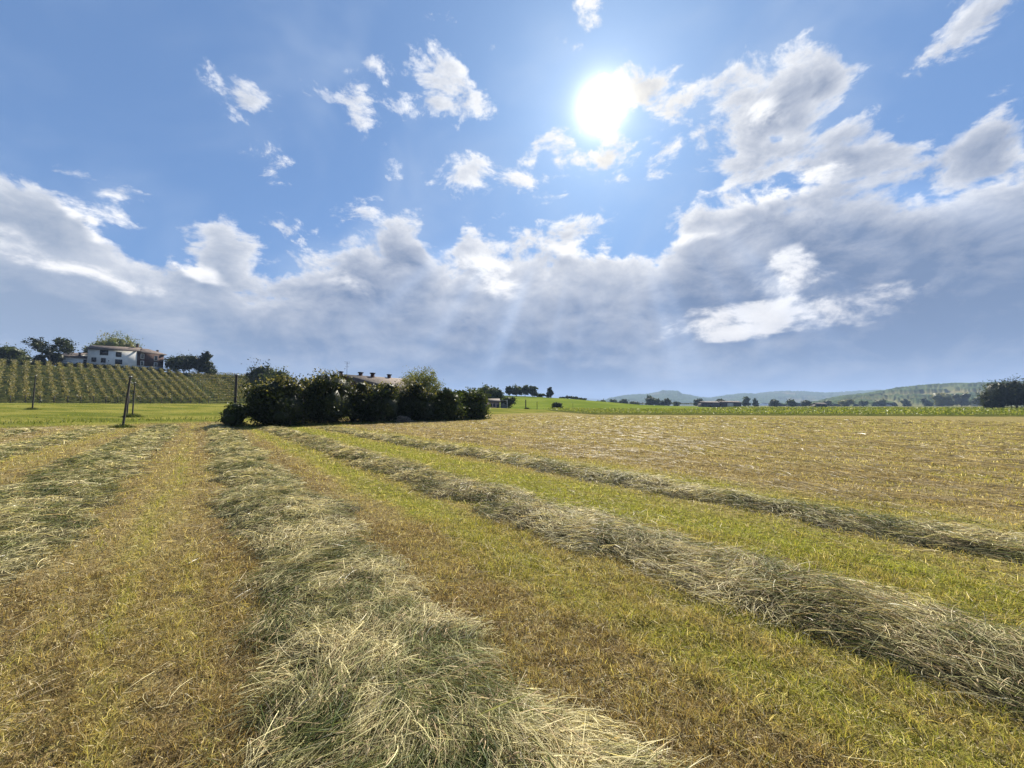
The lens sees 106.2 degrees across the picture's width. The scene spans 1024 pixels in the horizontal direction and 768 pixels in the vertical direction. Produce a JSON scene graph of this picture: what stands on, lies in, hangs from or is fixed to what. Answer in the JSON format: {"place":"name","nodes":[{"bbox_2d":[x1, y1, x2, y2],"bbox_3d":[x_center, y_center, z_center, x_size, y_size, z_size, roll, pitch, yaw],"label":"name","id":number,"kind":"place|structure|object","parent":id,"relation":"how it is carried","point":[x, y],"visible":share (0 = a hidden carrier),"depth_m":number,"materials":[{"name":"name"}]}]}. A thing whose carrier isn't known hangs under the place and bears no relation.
{"place":"outdoors","nodes":[
{"label":"outdoors","id":0,"kind":"place"},
{"bbox_2d":[0,403,248,427],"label":"meadow grass","id":1,"kind":"structure","parent":0,"point":[63,420],"depth_m":32.18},
{"bbox_2d":[233,416,487,427],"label":"rough grass","id":2,"kind":"structure","parent":0,"point":[306,424],"depth_m":31.27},
{"bbox_2d":[0,364,1023,767],"bbox_3d":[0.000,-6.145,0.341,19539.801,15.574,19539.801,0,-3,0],"label":"ground","id":3,"kind":"structure","parent":0,"point":[112,408],"depth_m":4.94,"materials":[{"name":"plant"}]},
{"bbox_2d":[0,359,6,396],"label":"vine row","id":4,"kind":"object","parent":3,"relation":"on","point":[2,363],"visible":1,"depth_m":102.51,"materials":[{"name":"green plant"}]},
{"bbox_2d":[2,359,19,402],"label":"vine row","id":5,"kind":"object","parent":3,"relation":"on","point":[11,388],"visible":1,"depth_m":96.10,"materials":[{"name":"green plant"}]},
{"bbox_2d":[0,342,33,364],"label":"bush","id":6,"kind":"object","parent":3,"relation":"on","point":[9,354],"visible":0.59,"depth_m":123.36,"materials":[{"name":"green plant"}]},
{"bbox_2d":[0,426,46,440],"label":"hay windrow","id":7,"kind":"object","parent":3,"relation":"on","point":[15,431],"visible":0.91,"depth_m":21.67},
{"bbox_2d":[18,360,32,402],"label":"vine row","id":8,"kind":"object","parent":3,"relation":"on","point":[26,368],"visible":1,"depth_m":98.05,"materials":[{"name":"green plant"}]},
{"bbox_2d":[32,375,36,407],"bbox_3d":[-52.204,1.055,42.006,0.244,4.036,0.127,0,-3,0],"label":"post","id":9,"kind":"object","parent":3,"relation":"on","point":[34,391],"visible":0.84,"depth_m":42.01,"materials":[{"name":"wood"}]},
{"bbox_2d":[31,360,44,401],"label":"vine row","id":10,"kind":"object","parent":3,"relation":"on","point":[39,377],"visible":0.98,"depth_m":100.23,"materials":[{"name":"green plant"}]},
{"bbox_2d":[30,354,50,365],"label":"bush","id":11,"kind":"object","parent":3,"relation":"on","point":[42,359],"visible":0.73,"depth_m":120.78,"materials":[{"name":"green plant"}]},
{"bbox_2d":[20,337,78,360],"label":"tree","id":12,"kind":"object","parent":3,"relation":"on","point":[44,348],"visible":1,"depth_m":122.93,"materials":[{"name":"green plant"}]},
{"bbox_2d":[44,360,60,402],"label":"vine row","id":13,"kind":"object","parent":3,"relation":"on","point":[53,388],"visible":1,"depth_m":101.72,"materials":[{"name":"green plant"}]},
{"bbox_2d":[47,352,65,365],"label":"bush","id":14,"kind":"object","parent":3,"relation":"on","point":[54,359],"visible":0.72,"depth_m":125.09,"materials":[{"name":"green plant"}]},
{"bbox_2d":[0,425,118,461],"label":"hay windrow","id":15,"kind":"object","parent":3,"relation":"on","point":[21,447],"visible":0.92,"depth_m":15.94,"materials":[{"name":"plant"}]},
{"bbox_2d":[55,362,71,402],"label":"vine row","id":16,"kind":"object","parent":3,"relation":"on","point":[65,390],"visible":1,"depth_m":103.12,"materials":[{"name":"green plant"}]},
{"bbox_2d":[61,352,86,367],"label":"farm annex","id":17,"kind":"object","parent":3,"relation":"on","point":[73,359],"visible":0.38,"depth_m":129.31,"materials":[{"name":"white paint"}]},
{"bbox_2d":[66,362,83,402],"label":"vine row","id":18,"kind":"object","parent":3,"relation":"on","point":[75,383],"visible":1,"depth_m":104.08,"materials":[{"name":"green plant"}]},
{"bbox_2d":[77,362,98,402],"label":"vine row","id":19,"kind":"object","parent":3,"relation":"on","point":[87,384],"visible":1,"depth_m":106.51,"materials":[{"name":"green plant"}]},
{"bbox_2d":[0,422,193,728],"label":"hay windrow","id":20,"kind":"object","parent":3,"relation":"on","point":[55,494],"visible":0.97,"depth_m":6.39,"materials":[{"name":"plant"}]},
{"bbox_2d":[85,363,110,402],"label":"vine row","id":21,"kind":"object","parent":3,"relation":"on","point":[101,388],"visible":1,"depth_m":108.42,"materials":[{"name":"green plant"}]},
{"bbox_2d":[96,364,121,402],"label":"vine row","id":22,"kind":"object","parent":3,"relation":"on","point":[105,377],"visible":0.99,"depth_m":110.42,"materials":[{"name":"green plant"}]},
{"bbox_2d":[81,330,144,352],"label":"tree","id":23,"kind":"object","parent":3,"relation":"on","point":[115,341],"visible":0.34,"depth_m":151.39,"materials":[{"name":"green plant"}]},
{"bbox_2d":[60,362,165,370],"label":"hedge","id":24,"kind":"object","parent":3,"relation":"on","point":[94,366],"visible":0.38,"depth_m":129.18,"materials":[{"name":"green plant"}]},
{"bbox_2d":[86,345,141,369],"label":"farmhouse","id":25,"kind":"object","parent":3,"relation":"on","point":[111,355],"visible":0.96,"depth_m":134.06,"materials":[{"name":"white paint"}]},
{"bbox_2d":[105,364,132,401],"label":"vine row","id":26,"kind":"object","parent":3,"relation":"on","point":[110,370],"visible":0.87,"depth_m":113.22,"materials":[{"name":"green plant"}]},
{"bbox_2d":[108,423,138,428],"bbox_3d":[-26.839,2.793,26.241,2.204,0.431,2.388,0,-3,0],"label":"grass tuft","id":27,"kind":"object","parent":3,"relation":"on","point":[121,426],"visible":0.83,"depth_m":26.19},
{"bbox_2d":[122,376,131,424],"bbox_3d":[-26.533,1.371,26.465,0.495,3.835,0.138,0,-3,0],"label":"post","id":28,"kind":"object","parent":3,"relation":"on","point":[125,407],"visible":0.84,"depth_m":26.44,"materials":[{"name":"wood"}]},
{"bbox_2d":[113,364,143,401],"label":"vine row","id":29,"kind":"object","parent":3,"relation":"on","point":[124,375],"visible":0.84,"depth_m":116.01,"materials":[{"name":"green plant"}]},
{"bbox_2d":[119,411,144,417],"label":"grass tuft","id":30,"kind":"object","parent":3,"relation":"on","point":[130,416],"visible":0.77,"depth_m":36.66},
{"bbox_2d":[132,382,135,415],"bbox_3d":[-36.373,1.653,36.965,0.184,3.644,0.127,0,-3,0],"label":"post","id":31,"kind":"object","parent":3,"relation":"on","point":[133,399],"visible":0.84,"depth_m":36.94,"materials":[{"name":"wood"}]},
{"bbox_2d":[124,365,154,402],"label":"vine row","id":32,"kind":"object","parent":3,"relation":"on","point":[138,383],"visible":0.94,"depth_m":114.96,"materials":[{"name":"green plant"}]},
{"bbox_2d":[132,366,165,402],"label":"vine row","id":33,"kind":"object","parent":3,"relation":"on","point":[143,378],"visible":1,"depth_m":117.21,"materials":[{"name":"green plant"}]},
{"bbox_2d":[135,344,166,371],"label":"brick house","id":34,"kind":"structure","parent":3,"relation":"on","point":[149,358],"depth_m":141.26,"materials":[{"name":"brick"}]},
{"bbox_2d":[141,366,172,402],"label":"vine row","id":35,"kind":"object","parent":3,"relation":"on","point":[157,384],"visible":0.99,"depth_m":118.73,"materials":[{"name":"green plant"}]},
{"bbox_2d":[147,366,182,401],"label":"vine row","id":36,"kind":"object","parent":3,"relation":"on","point":[168,386],"visible":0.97,"depth_m":119.63,"materials":[{"name":"green plant"}]},
{"bbox_2d":[158,368,193,402],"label":"vine row","id":37,"kind":"object","parent":3,"relation":"on","point":[179,389],"visible":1,"depth_m":121.46,"materials":[{"name":"green plant"}]},
{"bbox_2d":[166,368,202,402],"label":"vine row","id":38,"kind":"object","parent":3,"relation":"on","point":[183,384],"visible":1,"depth_m":124.45,"materials":[{"name":"green plant"}]},
{"bbox_2d":[164,351,207,372],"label":"tree","id":39,"kind":"object","parent":3,"relation":"on","point":[184,363],"visible":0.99,"depth_m":144.60,"materials":[{"name":"green plant"}]},
{"bbox_2d":[172,368,210,403],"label":"vine row","id":40,"kind":"object","parent":3,"relation":"on","point":[186,379],"visible":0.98,"depth_m":125.91,"materials":[{"name":"green plant"}]},
{"bbox_2d":[193,350,217,373],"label":"tree","id":41,"kind":"object","parent":3,"relation":"on","point":[203,364],"visible":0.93,"depth_m":147.48,"materials":[{"name":"green plant"}]},
{"bbox_2d":[206,369,217,376],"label":"bush","id":42,"kind":"object","parent":3,"relation":"on","point":[210,371],"visible":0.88,"depth_m":146.56,"materials":[{"name":"green plant"}]},
{"bbox_2d":[189,371,244,375],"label":"vine row","id":43,"kind":"object","parent":3,"relation":"on","point":[215,374],"visible":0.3,"depth_m":149.41,"materials":[{"name":"green plant"}]},
{"bbox_2d":[192,376,244,381],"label":"vine row","id":44,"kind":"object","parent":3,"relation":"on","point":[204,377],"visible":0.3,"depth_m":140.88,"materials":[{"name":"green plant"}]},
{"bbox_2d":[190,374,248,379],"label":"vine row","id":45,"kind":"object","parent":3,"relation":"on","point":[211,376],"visible":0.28,"depth_m":141.78,"materials":[{"name":"green plant"}]},
{"bbox_2d":[195,378,246,382],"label":"vine row","id":46,"kind":"object","parent":3,"relation":"on","point":[218,380],"visible":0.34,"depth_m":138.26,"materials":[{"name":"green plant"}]},
{"bbox_2d":[197,380,249,385],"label":"vine row","id":47,"kind":"object","parent":3,"relation":"on","point":[217,381],"visible":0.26,"depth_m":135.91,"materials":[{"name":"green plant"}]},
{"bbox_2d":[202,384,245,389],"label":"vine row","id":48,"kind":"object","parent":3,"relation":"on","point":[222,386],"visible":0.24,"depth_m":131.55,"materials":[{"name":"green plant"}]},
{"bbox_2d":[200,382,248,387],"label":"vine row","id":49,"kind":"object","parent":3,"relation":"on","point":[211,384],"visible":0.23,"depth_m":134.07,"materials":[{"name":"green plant"}]},
{"bbox_2d":[208,388,242,393],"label":"vine row","id":50,"kind":"object","parent":3,"relation":"on","point":[224,390],"visible":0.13,"depth_m":127.18,"materials":[{"name":"green plant"}]},
{"bbox_2d":[205,386,248,390],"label":"vine row","id":51,"kind":"object","parent":3,"relation":"on","point":[225,388],"visible":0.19,"depth_m":129.90,"materials":[{"name":"green plant"}]},
{"bbox_2d":[211,391,247,396],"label":"vine row","id":52,"kind":"object","parent":3,"relation":"on","point":[225,393],"visible":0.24,"depth_m":124.52,"materials":[{"name":"green plant"}]},
{"bbox_2d":[214,393,246,398],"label":"vine row","id":53,"kind":"object","parent":3,"relation":"on","point":[223,395],"visible":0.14,"depth_m":122.24,"materials":[{"name":"green plant"}]},
{"bbox_2d":[217,396,245,400],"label":"vine row","id":54,"kind":"object","parent":3,"relation":"on","point":[238,399],"visible":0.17,"depth_m":120.39,"materials":[{"name":"green plant"}]},
{"bbox_2d":[215,401,248,426],"bbox_3d":[-20.938,2.336,28.916,2.077,2.128,2.689,0,-3,0],"label":"shrub","id":55,"kind":"object","parent":3,"relation":"on","point":[231,409],"visible":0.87,"depth_m":28.64,"materials":[{"name":"green plant"}]},
{"bbox_2d":[234,374,238,403],"bbox_3d":[-21.565,1.382,29.969,0.265,4.271,0.230,0,-3,0],"label":"post","id":56,"kind":"object","parent":3,"relation":"on","point":[235,387],"visible":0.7,"depth_m":29.98,"materials":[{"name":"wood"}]},
{"bbox_2d":[188,372,292,380],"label":"vine row","id":57,"kind":"object","parent":3,"relation":"on","point":[215,375],"visible":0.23,"depth_m":145.84,"materials":[{"name":"green plant"}]},
{"bbox_2d":[239,358,273,396],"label":"tree","id":58,"kind":"object","parent":3,"relation":"on","point":[253,374],"visible":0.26,"depth_m":118.88,"materials":[{"name":"green plant"}]},
{"bbox_2d":[227,372,322,426],"bbox_3d":[-18.350,1.207,30.264,6.433,4.522,7.268,0,-3,0],"label":"shrub","id":59,"kind":"object","parent":3,"relation":"on","point":[279,400],"visible":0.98,"depth_m":29.02,"materials":[{"name":"green plant"}]},
{"bbox_2d":[258,365,293,384],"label":"tree","id":60,"kind":"object","parent":3,"relation":"on","point":[275,372],"visible":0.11,"depth_m":113.85,"materials":[{"name":"green plant"}]},
{"bbox_2d":[295,367,364,423],"bbox_3d":[-16.400,1.058,33.663,6.836,5.184,7.063,1,-3,-14],"label":"shrub","id":61,"kind":"object","parent":3,"relation":"on","point":[333,403],"visible":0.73,"depth_m":32.36,"materials":[{"name":"green plant"}]},
{"bbox_2d":[342,380,406,422],"bbox_3d":[-13.315,1.674,37.043,7.042,4.364,6.373,0,-3,0],"label":"shrub","id":62,"kind":"object","parent":3,"relation":"on","point":[380,403],"visible":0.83,"depth_m":35.66,"materials":[{"name":"green plant"}]},
{"bbox_2d":[339,363,411,393],"bbox_3d":[-21.010,1.596,61.005,9.300,9.168,12.861,-2,-4,33],"label":"farmhouse","id":63,"kind":"object","parent":3,"relation":"on","point":[371,379],"visible":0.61,"depth_m":58.12,"materials":[{"name":"brick"}]},
{"bbox_2d":[391,415,414,421],"bbox_3d":[-10.671,3.314,36.913,3.973,0.652,2.893,0,-3,0],"label":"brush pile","id":64,"kind":"object","parent":3,"relation":"on","point":[400,418],"visible":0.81,"depth_m":36.58,"materials":[{"name":"plant"}]},
{"bbox_2d":[397,379,443,420],"bbox_3d":[-10.011,1.775,40.038,6.871,4.492,6.827,0,-3,0],"label":"shrub","id":65,"kind":"object","parent":3,"relation":"on","point":[418,399],"visible":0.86,"depth_m":38.54,"materials":[{"name":"green plant"}]},
{"bbox_2d":[395,365,445,396],"bbox_3d":[-9.628,0.928,41.937,6.278,6.591,5.511,0,-3,0],"label":"tree","id":66,"kind":"object","parent":3,"relation":"on","point":[428,381],"visible":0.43,"depth_m":41.80,"materials":[{"name":"green plant"}]},
{"bbox_2d":[431,387,470,419],"bbox_3d":[-7.098,2.224,41.366,5.350,3.757,5.040,0,-3,0],"label":"shrub","id":67,"kind":"object","parent":3,"relation":"on","point":[453,408],"visible":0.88,"depth_m":40.02,"materials":[{"name":"green plant"}]},
{"bbox_2d":[13,422,902,767],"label":"hay windrow","id":68,"kind":"object","parent":3,"relation":"on","point":[371,668],"visible":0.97,"depth_m":2.18,"materials":[{"name":"plant"}]},
{"bbox_2d":[460,386,492,418],"bbox_3d":[-4.651,2.260,45.186,4.988,4.088,5.496,0,-3,0],"label":"shrub","id":69,"kind":"object","parent":3,"relation":"on","point":[478,409],"visible":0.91,"depth_m":44.12,"materials":[{"name":"green plant"}]},
{"bbox_2d":[476,383,491,404],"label":"tree","id":70,"kind":"object","parent":3,"relation":"on","point":[487,389],"visible":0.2,"depth_m":133.44,"materials":[{"name":"green plant"}]},
{"bbox_2d":[488,399,499,407],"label":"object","id":71,"kind":"structure","parent":3,"relation":"on","point":[495,403],"depth_m":118.12,"materials":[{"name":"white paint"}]},
{"bbox_2d":[487,387,505,399],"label":"tree","id":72,"kind":"object","parent":3,"relation":"on","point":[495,393],"visible":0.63,"depth_m":130.46,"materials":[{"name":"green plant"}]},
{"bbox_2d":[500,400,507,407],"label":"shed","id":73,"kind":"structure","parent":3,"relation":"on","point":[502,405],"depth_m":119.04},
{"bbox_2d":[500,395,516,407],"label":"tree","id":74,"kind":"object","parent":3,"relation":"on","point":[511,400],"visible":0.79,"depth_m":119.76,"materials":[{"name":"green plant"}]},
{"bbox_2d":[505,386,512,394],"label":"tree","id":75,"kind":"object","parent":3,"relation":"on","point":[509,389],"visible":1,"depth_m":233.52,"materials":[{"name":"green plant"}]},
{"bbox_2d":[0,415,1023,736],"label":"loose hay","id":76,"kind":"object","parent":3,"relation":"on","point":[1018,433],"visible":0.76,"depth_m":12.43},
{"bbox_2d":[511,384,522,395],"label":"tree","id":77,"kind":"object","parent":3,"relation":"on","point":[516,390],"visible":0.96,"depth_m":233.72,"materials":[{"name":"green plant"}]},
{"bbox_2d":[522,385,528,394],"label":"tree","id":78,"kind":"object","parent":3,"relation":"on","point":[525,389],"visible":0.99,"depth_m":233.72,"materials":[{"name":"green plant"}]},
{"bbox_2d":[528,386,538,396],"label":"tree","id":79,"kind":"object","parent":3,"relation":"on","point":[532,390],"visible":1,"depth_m":233.37,"materials":[{"name":"green plant"}]},
{"bbox_2d":[545,387,553,397],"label":"tree","id":80,"kind":"object","parent":3,"relation":"on","point":[549,393],"visible":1,"depth_m":238.80,"materials":[{"name":"green plant"}]},
{"bbox_2d":[551,402,563,408],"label":"bush","id":81,"kind":"object","parent":3,"relation":"on","point":[556,404],"visible":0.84,"depth_m":133.77,"materials":[{"name":"green plant"}]},
{"bbox_2d":[255,426,1023,767],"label":"hay windrow","id":82,"kind":"object","parent":3,"relation":"on","point":[933,640],"visible":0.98,"depth_m":3.07,"materials":[{"name":"plant"}]},
{"bbox_2d":[644,395,661,405],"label":"tree","id":83,"kind":"object","parent":3,"relation":"on","point":[649,400],"visible":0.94,"depth_m":415.27,"materials":[{"name":"green plant"}]},
{"bbox_2d":[664,398,671,405],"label":"tree","id":84,"kind":"object","parent":3,"relation":"on","point":[667,401],"visible":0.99,"depth_m":417.69,"materials":[{"name":"green plant"}]},
{"bbox_2d":[314,425,1023,576],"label":"hay windrow","id":85,"kind":"object","parent":3,"relation":"on","point":[960,536],"visible":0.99,"depth_m":5.72,"materials":[{"name":"plant"}]},
{"bbox_2d":[693,398,702,405],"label":"tree","id":86,"kind":"object","parent":3,"relation":"on","point":[697,400],"visible":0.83,"depth_m":417.58,"materials":[{"name":"green plant"}]},
{"bbox_2d":[698,401,719,406],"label":"barn","id":87,"kind":"structure","parent":3,"relation":"on","point":[708,403],"depth_m":329.58,"materials":[{"name":"tile"}]},
{"bbox_2d":[718,401,741,406],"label":"barn","id":88,"kind":"structure","parent":3,"relation":"on","point":[729,403],"depth_m":329.56,"materials":[{"name":"tile"}]},
{"bbox_2d":[742,396,750,406],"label":"tree","id":89,"kind":"object","parent":3,"relation":"on","point":[746,400],"visible":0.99,"depth_m":417.84,"materials":[{"name":"green plant"}]},
{"bbox_2d":[752,398,759,406],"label":"tree","id":90,"kind":"object","parent":3,"relation":"on","point":[755,403],"visible":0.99,"depth_m":418.29,"materials":[{"name":"green plant"}]},
{"bbox_2d":[769,398,779,406],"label":"tree","id":91,"kind":"object","parent":3,"relation":"on","point":[774,402],"visible":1,"depth_m":418.45,"materials":[{"name":"green plant"}]},
{"bbox_2d":[543,406,1023,415],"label":"crop","id":92,"kind":"object","parent":3,"relation":"on","point":[972,410],"visible":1,"depth_m":76.24,"materials":[{"name":"green plant"}]},
{"bbox_2d":[785,399,797,406],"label":"tree","id":93,"kind":"object","parent":3,"relation":"on","point":[791,403],"visible":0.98,"depth_m":417.47,"materials":[{"name":"green plant"}]},
{"bbox_2d":[800,400,811,406],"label":"tree","id":94,"kind":"object","parent":3,"relation":"on","point":[806,403],"visible":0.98,"depth_m":417.86,"materials":[{"name":"green plant"}]},
{"bbox_2d":[810,403,827,406],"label":"barn","id":95,"kind":"structure","parent":3,"relation":"on","point":[819,404],"depth_m":331.38,"materials":[{"name":"tile"}]},
{"bbox_2d":[836,399,853,405],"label":"tree","id":96,"kind":"object","parent":3,"relation":"on","point":[846,402],"visible":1,"depth_m":516.62,"materials":[{"name":"green plant"}]},
{"bbox_2d":[873,399,886,405],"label":"tree","id":97,"kind":"object","parent":3,"relation":"on","point":[882,402],"visible":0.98,"depth_m":556.28,"materials":[{"name":"green plant"}]},
{"bbox_2d":[900,398,911,405],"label":"tree","id":98,"kind":"object","parent":3,"relation":"on","point":[905,402],"visible":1,"depth_m":536.96,"materials":[{"name":"green plant"}]},
{"bbox_2d":[920,398,933,405],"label":"tree","id":99,"kind":"object","parent":3,"relation":"on","point":[925,401],"visible":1,"depth_m":555.98,"materials":[{"name":"green plant"}]},
{"bbox_2d":[931,393,957,406],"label":"tree","id":100,"kind":"object","parent":3,"relation":"on","point":[941,399],"visible":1,"depth_m":496.03,"materials":[{"name":"green plant"}]},
{"bbox_2d":[952,392,971,406],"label":"tree","id":101,"kind":"object","parent":3,"relation":"on","point":[962,400],"visible":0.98,"depth_m":515.84,"materials":[{"name":"green plant"}]},
{"bbox_2d":[968,396,980,405],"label":"tree","id":102,"kind":"object","parent":3,"relation":"on","point":[975,401],"visible":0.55,"depth_m":478.78,"materials":[{"name":"green plant"}]},
{"bbox_2d":[974,379,1020,407],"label":"tree","id":103,"kind":"object","parent":3,"relation":"on","point":[997,395],"visible":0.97,"depth_m":148.59,"materials":[{"name":"green plant"}]},
{"bbox_2d":[998,373,1023,407],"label":"tree","id":104,"kind":"object","parent":3,"relation":"on","point":[1014,383],"visible":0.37,"depth_m":148.32,"materials":[{"name":"green plant"}]},
{"bbox_2d":[0,0,1023,404],"label":"sky","id":105,"kind":"structure","parent":0,"point":[591,199],"materials":[{"name":"blue"}]},
{"bbox_2d":[598,390,882,405],"bbox_3d":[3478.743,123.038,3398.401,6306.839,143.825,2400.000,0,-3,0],"label":"hills","id":106,"kind":"structure","parent":0,"point":[762,397],"depth_m":2805.69,"materials":[{"name":"blue"}]},
{"bbox_2d":[768,381,1022,405],"bbox_3d":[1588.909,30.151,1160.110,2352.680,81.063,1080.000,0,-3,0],"label":"hills","id":107,"kind":"structure","parent":0,"point":[913,395],"depth_m":871.46,"materials":[{"name":"plant"}]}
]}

